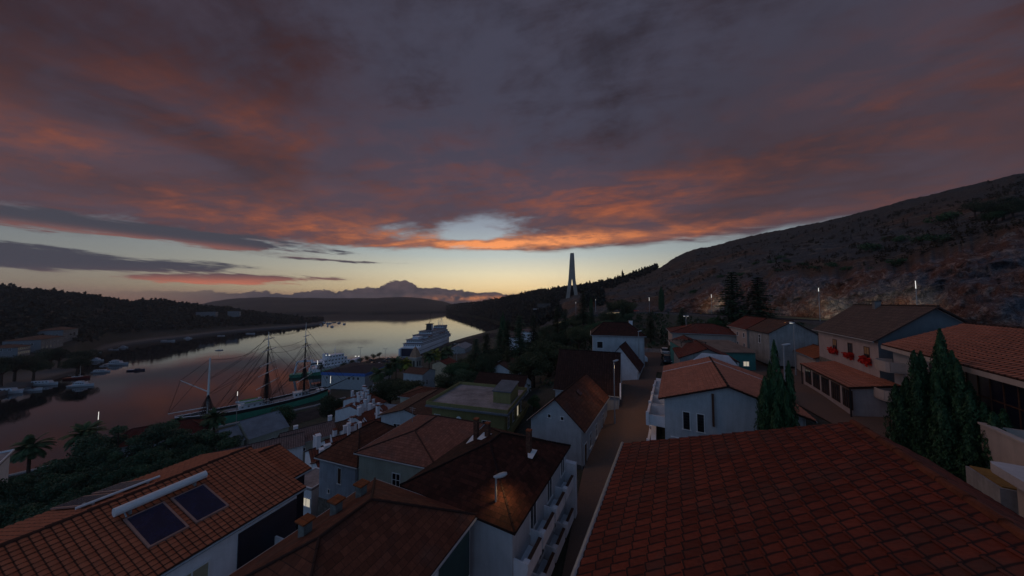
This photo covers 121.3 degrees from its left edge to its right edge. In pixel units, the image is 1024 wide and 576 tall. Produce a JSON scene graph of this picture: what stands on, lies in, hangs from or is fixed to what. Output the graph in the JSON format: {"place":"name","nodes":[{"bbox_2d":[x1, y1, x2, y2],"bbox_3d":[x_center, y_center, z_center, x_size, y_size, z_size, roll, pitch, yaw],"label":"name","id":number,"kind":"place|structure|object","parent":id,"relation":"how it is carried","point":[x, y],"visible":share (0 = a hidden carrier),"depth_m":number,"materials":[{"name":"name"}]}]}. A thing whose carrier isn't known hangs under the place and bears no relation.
{"place":"outdoors","nodes":[
{"label":"outdoors","id":0,"kind":"place"},
{"bbox_2d":[0,296,325,395],"bbox_3d":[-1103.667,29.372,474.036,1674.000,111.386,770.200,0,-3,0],"label":"headland","id":1,"kind":"structure","parent":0,"point":[108,340],"depth_m":343.50,"materials":[{"name":"plant"}]},
{"bbox_2d":[0,344,30,356],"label":"waterfront house","id":2,"kind":"structure","parent":1,"relation":"on","point":[10,350],"depth_m":207.10,"materials":[{"name":"white paint"}]},
{"bbox_2d":[0,354,34,386],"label":"tree","id":3,"kind":"object","parent":1,"relation":"on","point":[6,363],"visible":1,"depth_m":164.31,"materials":[{"name":"green plant"}]},
{"bbox_2d":[1,335,63,352],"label":"waterfront house","id":4,"kind":"structure","parent":1,"relation":"on","point":[38,342],"depth_m":226.16,"materials":[{"name":"white tile"}]},
{"bbox_2d":[13,359,54,380],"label":"tree","id":5,"kind":"object","parent":1,"relation":"on","point":[37,365],"visible":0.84,"depth_m":175.43,"materials":[{"name":"green plant"}]},
{"bbox_2d":[33,347,66,368],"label":"tree","id":6,"kind":"object","parent":1,"relation":"on","point":[48,354],"visible":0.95,"depth_m":201.54,"materials":[{"name":"green plant"}]},
{"bbox_2d":[37,327,77,342],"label":"waterfront house","id":7,"kind":"structure","parent":1,"relation":"on","point":[65,332],"depth_m":256.30,"materials":[{"name":"white tile"}]},
{"bbox_2d":[57,355,92,375],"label":"tree","id":8,"kind":"object","parent":1,"relation":"on","point":[76,362],"visible":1,"depth_m":186.68,"materials":[{"name":"green plant"}]},
{"bbox_2d":[65,349,102,371],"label":"tree","id":9,"kind":"object","parent":1,"relation":"on","point":[81,353],"visible":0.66,"depth_m":202.49,"materials":[{"name":"green plant"}]},
{"bbox_2d":[0,283,323,343],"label":"forest","id":10,"kind":"object","parent":1,"relation":"on","point":[73,307],"visible":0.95,"depth_m":394.54,"materials":[{"name":"green plant"}]},
{"bbox_2d":[10,401,342,478],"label":"quay road","id":11,"kind":"structure","parent":0,"point":[304,416],"depth_m":118.92,"materials":[{"name":"grey asphalt"}]},
{"bbox_2d":[0,312,618,473],"bbox_3d":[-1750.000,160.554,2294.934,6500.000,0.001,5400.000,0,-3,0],"label":"water","id":12,"kind":"structure","parent":0,"point":[117,395],"depth_m":201.26,"materials":[{"name":"liquid"}]},
{"bbox_2d":[168,329,352,425],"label":"sailing ship","id":13,"kind":"object","parent":12,"relation":"on","point":[251,407],"visible":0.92,"depth_m":126.66,"materials":[{"name":"green paint"}]},
{"bbox_2d":[289,360,332,377],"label":"work ship","id":14,"kind":"object","parent":12,"relation":"on","point":[317,372],"visible":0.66,"depth_m":194.88,"materials":[{"name":"white metal"}]},
{"bbox_2d":[308,349,359,370],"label":"work ship","id":15,"kind":"object","parent":12,"relation":"on","point":[337,359],"visible":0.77,"depth_m":214.37,"materials":[{"name":"white metal"}]},
{"bbox_2d":[398,318,450,356],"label":"ferry","id":16,"kind":"object","parent":12,"relation":"on","point":[430,337],"visible":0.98,"depth_m":287.60,"materials":[{"name":"white metal"}]},
{"bbox_2d":[203,297,451,314],"bbox_3d":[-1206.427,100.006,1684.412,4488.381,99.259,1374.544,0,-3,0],"label":"hills","id":17,"kind":"structure","parent":0,"point":[283,305],"depth_m":1428.28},
{"bbox_2d":[0,0,1023,303],"label":"sky","id":18,"kind":"structure","parent":0,"point":[192,151],"materials":[{"name":"grey"}]},
{"bbox_2d":[212,313,831,575],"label":"ground","id":19,"kind":"structure","parent":0,"point":[545,393],"depth_m":95.44,"materials":[{"name":"grey concrete"}]},
{"bbox_2d":[0,449,14,481],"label":"edge building","id":20,"kind":"structure","parent":19,"relation":"on","point":[4,462],"depth_m":46.36,"materials":[{"name":"white paint"}]},
{"bbox_2d":[0,501,44,524],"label":"umbrella pine","id":21,"kind":"object","parent":19,"relation":"on","point":[6,512],"visible":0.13,"depth_m":34.53,"materials":[{"name":"green plant"}]},
{"bbox_2d":[0,502,64,527],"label":"umbrella pine","id":22,"kind":"object","parent":19,"relation":"on","point":[41,510],"visible":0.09,"depth_m":33.11,"materials":[{"name":"green plant"}]},
{"bbox_2d":[9,432,56,473],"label":"palm tree","id":23,"kind":"object","parent":19,"relation":"on","point":[29,449],"visible":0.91,"depth_m":63.93,"materials":[{"name":"green plant"}]},
{"bbox_2d":[0,474,73,501],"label":"umbrella pine","id":24,"kind":"object","parent":19,"relation":"on","point":[4,484],"visible":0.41,"depth_m":44.62,"materials":[{"name":"green plant"}]},
{"bbox_2d":[4,482,79,509],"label":"umbrella pine","id":25,"kind":"object","parent":19,"relation":"on","point":[43,495],"visible":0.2,"depth_m":42.04,"materials":[{"name":"green plant"}]},
{"bbox_2d":[0,471,97,503],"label":"umbrella pine","id":26,"kind":"object","parent":19,"relation":"on","point":[21,488],"visible":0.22,"depth_m":43.86,"materials":[{"name":"green plant"}]},
{"bbox_2d":[18,462,132,507],"bbox_3d":[-65.796,35.263,44.236,11.987,13.479,13.048,0,-3,-5],"label":"umbrella pine","id":27,"kind":"object","parent":19,"relation":"on","point":[68,483],"visible":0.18,"depth_m":43.04,"materials":[{"name":"green plant"}]},
{"bbox_2d":[32,447,127,485],"bbox_3d":[-78.625,38.642,53.519,12.228,15.388,12.487,-1,-3,15],"label":"umbrella pine","id":28,"kind":"object","parent":19,"relation":"on","point":[65,467],"visible":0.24,"depth_m":54.37,"materials":[{"name":"green plant"}]},
{"bbox_2d":[48,481,115,507],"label":"umbrella pine","id":29,"kind":"object","parent":19,"relation":"on","point":[96,487],"visible":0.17,"depth_m":40.80,"materials":[{"name":"green plant"}]},
{"bbox_2d":[58,420,107,451],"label":"palm tree","id":30,"kind":"object","parent":19,"relation":"on","point":[88,428],"visible":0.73,"depth_m":69.99,"materials":[{"name":"green plant"}]},
{"bbox_2d":[49,464,129,500],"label":"umbrella pine","id":31,"kind":"object","parent":19,"relation":"on","point":[94,472],"visible":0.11,"depth_m":47.33,"materials":[{"name":"green plant"}]},
{"bbox_2d":[30,420,191,476],"bbox_3d":[-87.653,40.358,64.861,19.481,17.970,19.075,0,-3,-10],"label":"umbrella pine","id":32,"kind":"object","parent":19,"relation":"on","point":[87,443],"visible":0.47,"depth_m":61.39,"materials":[{"name":"green plant"}]},
{"bbox_2d":[55,458,179,500],"bbox_3d":[-59.761,34.615,44.916,10.816,13.268,11.774,-1,-3,22],"label":"umbrella pine","id":33,"kind":"object","parent":19,"relation":"on","point":[113,476],"visible":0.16,"depth_m":45.33,"materials":[{"name":"green plant"}]},
{"bbox_2d":[82,448,172,487],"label":"umbrella pine","id":34,"kind":"object","parent":19,"relation":"on","point":[149,457],"visible":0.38,"depth_m":50.91,"materials":[{"name":"green plant"}]},
{"bbox_2d":[71,425,218,471],"bbox_3d":[-75.069,38.425,60.259,16.194,17.150,16.411,0,-3,7],"label":"umbrella pine","id":35,"kind":"object","parent":19,"relation":"on","point":[144,440],"visible":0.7,"depth_m":61.49,"materials":[{"name":"green plant"}]},
{"bbox_2d":[116,458,182,483],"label":"umbrella pine","id":36,"kind":"object","parent":19,"relation":"on","point":[151,468],"visible":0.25,"depth_m":47.08,"materials":[{"name":"green plant"}]},
{"bbox_2d":[0,446,306,575],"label":"terracotta house","id":37,"kind":"structure","parent":19,"relation":"on","point":[256,491],"depth_m":14.73,"materials":[{"name":"tile"}]},
{"bbox_2d":[50,475,159,509],"bbox_3d":[-23.680,11.910,16.742,4.100,1.230,2.900,-1,-3,20],"label":"solar water heater","id":38,"kind":"object","parent":37,"relation":"on","point":[84,501],"visible":1,"depth_m":16.43,"materials":[{"name":"white metal"}]},
{"bbox_2d":[112,471,228,548],"bbox_3d":[-17.885,11.627,15.381,3.060,1.311,3.400,-1,-3,20],"label":"solar water heater","id":39,"kind":"object","parent":37,"relation":"on","point":[154,525],"visible":1,"depth_m":15.10,"materials":[{"name":"glass"}]},
{"bbox_2d":[184,559,210,575],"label":"window","id":40,"kind":"structure","parent":37,"relation":"in","point":[204,569],"depth_m":14.22,"materials":[{"name":"grey glass"}]},
{"bbox_2d":[117,419,210,456],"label":"umbrella pine","id":41,"kind":"object","parent":19,"relation":"on","point":[194,425],"visible":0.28,"depth_m":77.89,"materials":[{"name":"green plant"}]},
{"bbox_2d":[150,430,236,451],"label":"umbrella pine","id":42,"kind":"object","parent":19,"relation":"on","point":[224,439],"visible":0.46,"depth_m":62.75,"materials":[{"name":"green plant"}]},
{"bbox_2d":[199,407,226,431],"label":"palm tree","id":43,"kind":"object","parent":19,"relation":"on","point":[214,420],"visible":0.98,"depth_m":81.59,"materials":[{"name":"green plant"}]},
{"bbox_2d":[192,432,304,460],"bbox_3d":[-47.881,32.884,53.136,15.557,8.420,5.820,2,-3,-38],"label":"long pink row","id":44,"kind":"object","parent":19,"relation":"on","point":[294,444],"visible":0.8,"depth_m":55.14,"materials":[{"name":"white paint"}]},
{"bbox_2d":[235,410,289,444],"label":"warehouse","id":45,"kind":"structure","parent":19,"relation":"on","point":[268,426],"depth_m":81.35,"materials":[{"name":"beige paint"}]},
{"bbox_2d":[254,443,312,530],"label":"terracotta wing","id":46,"kind":"structure","parent":19,"relation":"on","point":[286,460],"depth_m":21.46,"materials":[{"name":"tile"}]},
{"bbox_2d":[271,404,297,425],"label":"broadleaf tree","id":47,"kind":"object","parent":19,"relation":"on","point":[287,414],"visible":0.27,"depth_m":90.37,"materials":[{"name":"green plant"}]},
{"bbox_2d":[278,415,335,462],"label":"white row house","id":48,"kind":"structure","parent":19,"relation":"on","point":[324,429],"depth_m":60.41,"materials":[{"name":"tile"}]},
{"bbox_2d":[303,467,318,516],"bbox_3d":[-22.407,23.738,32.456,3.400,4.700,3.050,-1,-3,20],"label":"lit window annexe","id":49,"kind":"structure","parent":19,"relation":"on","point":[311,484],"depth_m":31.03,"materials":[{"name":"white paint"}]},
{"bbox_2d":[304,432,339,466],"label":"old quarter house","id":50,"kind":"structure","parent":19,"relation":"on","point":[316,449],"depth_m":44.37,"materials":[{"name":"white paint"}]},
{"bbox_2d":[317,395,343,417],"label":"broadleaf tree","id":51,"kind":"object","parent":19,"relation":"on","point":[328,403],"visible":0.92,"depth_m":96.39,"materials":[{"name":"green plant"}]},
{"bbox_2d":[321,421,361,445],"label":"old quarter house","id":52,"kind":"structure","parent":19,"relation":"on","point":[348,428],"depth_m":53.90,"materials":[{"name":"white paint"}]},
{"bbox_2d":[228,477,477,575],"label":"brown hip house","id":53,"kind":"structure","parent":19,"relation":"on","point":[375,527],"depth_m":14.09,"materials":[{"name":"brown tile"}]},
{"bbox_2d":[314,420,395,515],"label":"narrow white house","id":54,"kind":"structure","parent":19,"relation":"on","point":[339,468],"depth_m":29.47,"materials":[{"name":"paint"}]},
{"bbox_2d":[321,362,390,389],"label":"harbour building","id":55,"kind":"structure","parent":19,"relation":"on","point":[360,373],"depth_m":158.75,"materials":[{"name":"blue paint"}]},
{"bbox_2d":[334,391,386,421],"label":"old quarter house","id":56,"kind":"structure","parent":19,"relation":"on","point":[344,412],"depth_m":83.61,"materials":[{"name":"white paint"}]},
{"bbox_2d":[345,402,387,423],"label":"old quarter house","id":57,"kind":"structure","parent":19,"relation":"on","point":[362,415],"depth_m":71.06,"materials":[{"name":"white paint"}]},
{"bbox_2d":[368,378,400,403],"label":"broadleaf tree","id":58,"kind":"object","parent":19,"relation":"on","point":[384,389],"visible":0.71,"depth_m":99.33,"materials":[{"name":"green plant"}]},
{"bbox_2d":[386,379,426,400],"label":"broadleaf tree","id":59,"kind":"object","parent":19,"relation":"on","point":[404,386],"visible":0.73,"depth_m":92.84,"materials":[{"name":"green plant"}]},
{"bbox_2d":[377,388,443,426],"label":"striped roof house","id":60,"kind":"structure","parent":19,"relation":"on","point":[398,414],"depth_m":51.12,"materials":[{"name":"white paint"}]},
{"bbox_2d":[353,407,484,486],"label":"cream house","id":61,"kind":"structure","parent":19,"relation":"on","point":[406,450],"depth_m":27.80,"materials":[{"name":"tile"}]},
{"bbox_2d":[403,366,434,386],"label":"white cottage","id":62,"kind":"structure","parent":19,"relation":"on","point":[426,376],"depth_m":116.97,"materials":[{"name":"paint"}]},
{"bbox_2d":[398,386,447,402],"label":"brown hip cottage","id":63,"kind":"structure","parent":19,"relation":"on","point":[411,393],"depth_m":71.78,"materials":[{"name":"beige paint"}]},
{"bbox_2d":[432,357,456,385],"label":"cream gable cottage","id":64,"kind":"structure","parent":19,"relation":"on","point":[438,366],"depth_m":135.88,"materials":[{"name":"beige paint"}]},
{"bbox_2d":[434,373,455,387],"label":"broadleaf tree","id":65,"kind":"object","parent":19,"relation":"on","point":[446,382],"visible":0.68,"depth_m":89.09,"materials":[{"name":"green plant"}]},
{"bbox_2d":[441,362,479,381],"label":"broadleaf tree","id":66,"kind":"object","parent":19,"relation":"on","point":[449,370],"visible":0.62,"depth_m":96.72,"materials":[{"name":"green plant"}]},
{"bbox_2d":[425,380,528,431],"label":"mustard building","id":67,"kind":"structure","parent":19,"relation":"on","point":[499,405],"depth_m":47.52,"materials":[{"name":"paint"}]},
{"bbox_2d":[474,355,496,372],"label":"grove tree","id":68,"kind":"object","parent":19,"relation":"on","point":[481,363],"visible":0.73,"depth_m":90.24,"materials":[{"name":"green plant"}]},
{"bbox_2d":[400,417,576,575],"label":"pyramid roof house","id":69,"kind":"structure","parent":19,"relation":"on","point":[521,526],"depth_m":19.29,"materials":[{"name":"tile"}]},
{"bbox_2d":[473,371,532,396],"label":"dark gable house","id":70,"kind":"structure","parent":19,"relation":"on","point":[482,377],"depth_m":62.36,"materials":[{"name":"brown tile"}]},
{"bbox_2d":[497,321,518,358],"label":"conifer tree","id":71,"kind":"object","parent":19,"relation":"on","point":[508,337],"visible":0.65,"depth_m":110.67,"materials":[{"name":"green plant"}]},
{"bbox_2d":[508,316,528,359],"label":"conifer tree","id":72,"kind":"object","parent":19,"relation":"on","point":[519,336],"visible":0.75,"depth_m":108.55,"materials":[{"name":"green plant"}]},
{"bbox_2d":[508,351,553,387],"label":"broadleaf tree","id":73,"kind":"object","parent":19,"relation":"on","point":[538,362],"visible":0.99,"depth_m":68.31,"materials":[{"name":"green plant"}]},
{"bbox_2d":[524,339,567,376],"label":"broadleaf tree","id":74,"kind":"object","parent":19,"relation":"on","point":[548,348],"visible":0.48,"depth_m":78.40,"materials":[{"name":"green plant"}]},
{"bbox_2d":[527,373,609,469],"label":"gabled house","id":75,"kind":"structure","parent":19,"relation":"on","point":[574,414],"depth_m":32.30,"materials":[{"name":"paint"}]},
{"bbox_2d":[577,290,589,326],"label":"conifer tree","id":76,"kind":"object","parent":19,"relation":"on","point":[582,313],"visible":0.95,"depth_m":174.03,"materials":[{"name":"green plant"}]},
{"bbox_2d":[553,348,621,410],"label":"black roof house","id":77,"kind":"structure","parent":19,"relation":"on","point":[574,365],"depth_m":45.45,"materials":[{"name":"tile"}]},
{"bbox_2d":[590,321,647,366],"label":"two storey house","id":78,"kind":"structure","parent":19,"relation":"on","point":[610,336],"depth_m":60.48,"materials":[{"name":"white paint"}]},
{"bbox_2d":[435,310,805,391],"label":"undergrowth","id":79,"kind":"object","parent":19,"relation":"on","point":[585,343],"visible":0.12,"depth_m":112.28,"materials":[{"name":"green plant"}]},
{"bbox_2d":[609,299,638,314],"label":"broadleaf tree","id":80,"kind":"object","parent":19,"relation":"on","point":[629,307],"visible":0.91,"depth_m":157.51,"materials":[{"name":"green plant"}]},
{"bbox_2d":[615,341,643,380],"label":"red gable house","id":81,"kind":"structure","parent":19,"relation":"on","point":[632,365],"depth_m":51.46,"materials":[{"name":"white paint"}]},
{"bbox_2d":[666,323,735,345],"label":"red hip house","id":82,"kind":"structure","parent":19,"relation":"on","point":[703,331],"depth_m":66.40,"materials":[{"name":"red tile"}]},
{"bbox_2d":[672,340,739,363],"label":"concrete gable house","id":83,"kind":"structure","parent":19,"relation":"on","point":[690,351],"depth_m":47.52,"materials":[{"name":"red tile"}]},
{"bbox_2d":[668,339,757,369],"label":"teal house","id":84,"kind":"structure","parent":19,"relation":"on","point":[745,357],"depth_m":51.88,"materials":[{"name":"paint"}]},
{"bbox_2d":[706,272,752,323],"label":"pine tree","id":85,"kind":"object","parent":19,"relation":"on","point":[731,307],"visible":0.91,"depth_m":87.24,"materials":[{"name":"green plant"}]},
{"bbox_2d":[646,353,817,440],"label":"house","id":86,"kind":"structure","parent":19,"relation":"on","point":[706,394],"depth_m":29.27,"materials":[{"name":"white paint"}]},
{"bbox_2d":[727,316,766,348],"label":"pink white house","id":87,"kind":"structure","parent":19,"relation":"on","point":[740,327],"depth_m":60.27,"materials":[{"name":"tile"}]},
{"bbox_2d":[737,277,784,318],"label":"pine tree","id":88,"kind":"object","parent":19,"relation":"on","point":[757,305],"visible":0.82,"depth_m":83.31,"materials":[{"name":"green plant"}]},
{"bbox_2d":[753,339,799,430],"bbox_3d":[21.535,10.847,23.548,3.301,13.300,3.358,1,-3,-26],"label":"cypress tree","id":89,"kind":"object","parent":19,"relation":"on","point":[776,402],"visible":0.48,"depth_m":23.25,"materials":[{"name":"green plant"}]},
{"bbox_2d":[747,318,818,366],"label":"concrete end house","id":90,"kind":"structure","parent":19,"relation":"on","point":[763,334],"depth_m":49.37,"materials":[{"name":"white tile"}]},
{"bbox_2d":[570,419,1023,575],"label":"tiled roof house","id":91,"kind":"structure","parent":19,"relation":"on","point":[852,497],"depth_m":10.66,"materials":[{"name":"red tile"}]},
{"bbox_2d":[793,344,819,372],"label":"orange roof garage","id":92,"kind":"structure","parent":19,"relation":"on","point":[809,353],"depth_m":45.69,"materials":[{"name":"orange tile"}]},
{"bbox_2d":[800,361,900,416],"bbox_3d":[36.645,11.552,32.011,3.431,5.002,12.400,-2,-3,30],"label":"glazed arcade","id":93,"kind":"object","parent":19,"relation":"on","point":[847,389],"visible":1,"depth_m":29.15,"materials":[{"name":"paint"}]},
{"bbox_2d":[812,301,970,382],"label":"house","id":94,"kind":"structure","parent":19,"relation":"on","point":[866,330],"depth_m":30.73,"materials":[{"name":"paint"}]},
{"bbox_2d":[883,350,933,459],"bbox_3d":[27.547,9.240,19.638,3.220,10.047,3.209,-2,-3,36],"label":"cypress tree","id":95,"kind":"object","parent":19,"relation":"on","point":[904,407],"visible":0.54,"depth_m":19.52,"materials":[{"name":"green plant"}]},
{"bbox_2d":[913,328,980,461],"bbox_3d":[28.018,8.623,18.658,3.531,12.048,3.287,-2,-3,36],"label":"cypress tree","id":96,"kind":"object","parent":19,"relation":"on","point":[947,385],"visible":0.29,"depth_m":18.46,"materials":[{"name":"green plant"}]},
{"bbox_2d":[873,322,1023,514],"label":"glass front house","id":97,"kind":"structure","parent":19,"relation":"on","point":[990,357],"depth_m":17.62,"materials":[{"name":"paint"}]},
{"bbox_2d":[923,391,1016,482],"bbox_3d":[24.783,10.003,15.456,3.292,8.910,3.422,-2,-3,36],"label":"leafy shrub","id":98,"kind":"object","parent":19,"relation":"on","point":[953,454],"visible":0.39,"depth_m":15.50,"materials":[{"name":"green plant"}]},
{"bbox_2d":[990,461,1023,517],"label":"white porch","id":99,"kind":"object","parent":19,"relation":"on","point":[1012,474],"visible":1,"depth_m":11.70,"materials":[{"name":"paint"}]},
{"bbox_2d":[562,347,661,575],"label":"street","id":100,"kind":"structure","parent":0,"point":[630,426],"depth_m":33.21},
{"bbox_2d":[446,173,1023,331],"bbox_3d":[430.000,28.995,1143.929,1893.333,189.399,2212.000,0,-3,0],"label":"hillside","id":101,"kind":"structure","parent":0,"point":[972,279],"depth_m":138.42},
{"bbox_2d":[446,263,658,326],"bbox_3d":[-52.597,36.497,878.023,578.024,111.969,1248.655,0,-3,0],"label":"forest","id":102,"kind":"object","parent":101,"relation":"on","point":[594,291],"visible":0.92,"depth_m":532.69,"materials":[{"name":"green plant"}]},
{"bbox_2d":[533,253,577,309],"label":"bridge pylon","id":103,"kind":"object","parent":101,"relation":"on","point":[571,278],"visible":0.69,"depth_m":438.93,"materials":[{"name":"concrete"}]},
{"bbox_2d":[671,312,826,321],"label":"highway","id":104,"kind":"structure","parent":101,"relation":"on","point":[776,318],"depth_m":109.51,"materials":[{"name":"grey asphalt"}]},
{"bbox_2d":[536,312,823,334],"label":"guard wall","id":105,"kind":"structure","parent":104,"relation":"on","point":[807,322],"depth_m":148.17,"materials":[{"name":"grey concrete"}]},
{"bbox_2d":[605,176,1023,303],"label":"scrub","id":106,"kind":"object","parent":101,"relation":"on","point":[993,227],"visible":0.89,"depth_m":154.58,"materials":[{"name":"green plant"}]},
{"bbox_2d":[979,195,1022,220],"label":"hillside tree","id":107,"kind":"object","parent":101,"relation":"on","point":[990,205],"visible":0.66,"depth_m":106.77,"materials":[{"name":"green plant"}]},
{"bbox_2d":[991,199,1023,217],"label":"hillside tree","id":108,"kind":"object","parent":101,"relation":"on","point":[1018,208],"visible":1,"depth_m":103.47,"materials":[{"name":"green plant"}]},
{"bbox_2d":[750,360,894,438],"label":"street","id":109,"kind":"structure","parent":0,"point":[816,402],"depth_m":30.39,"materials":[{"name":"grey asphalt"}]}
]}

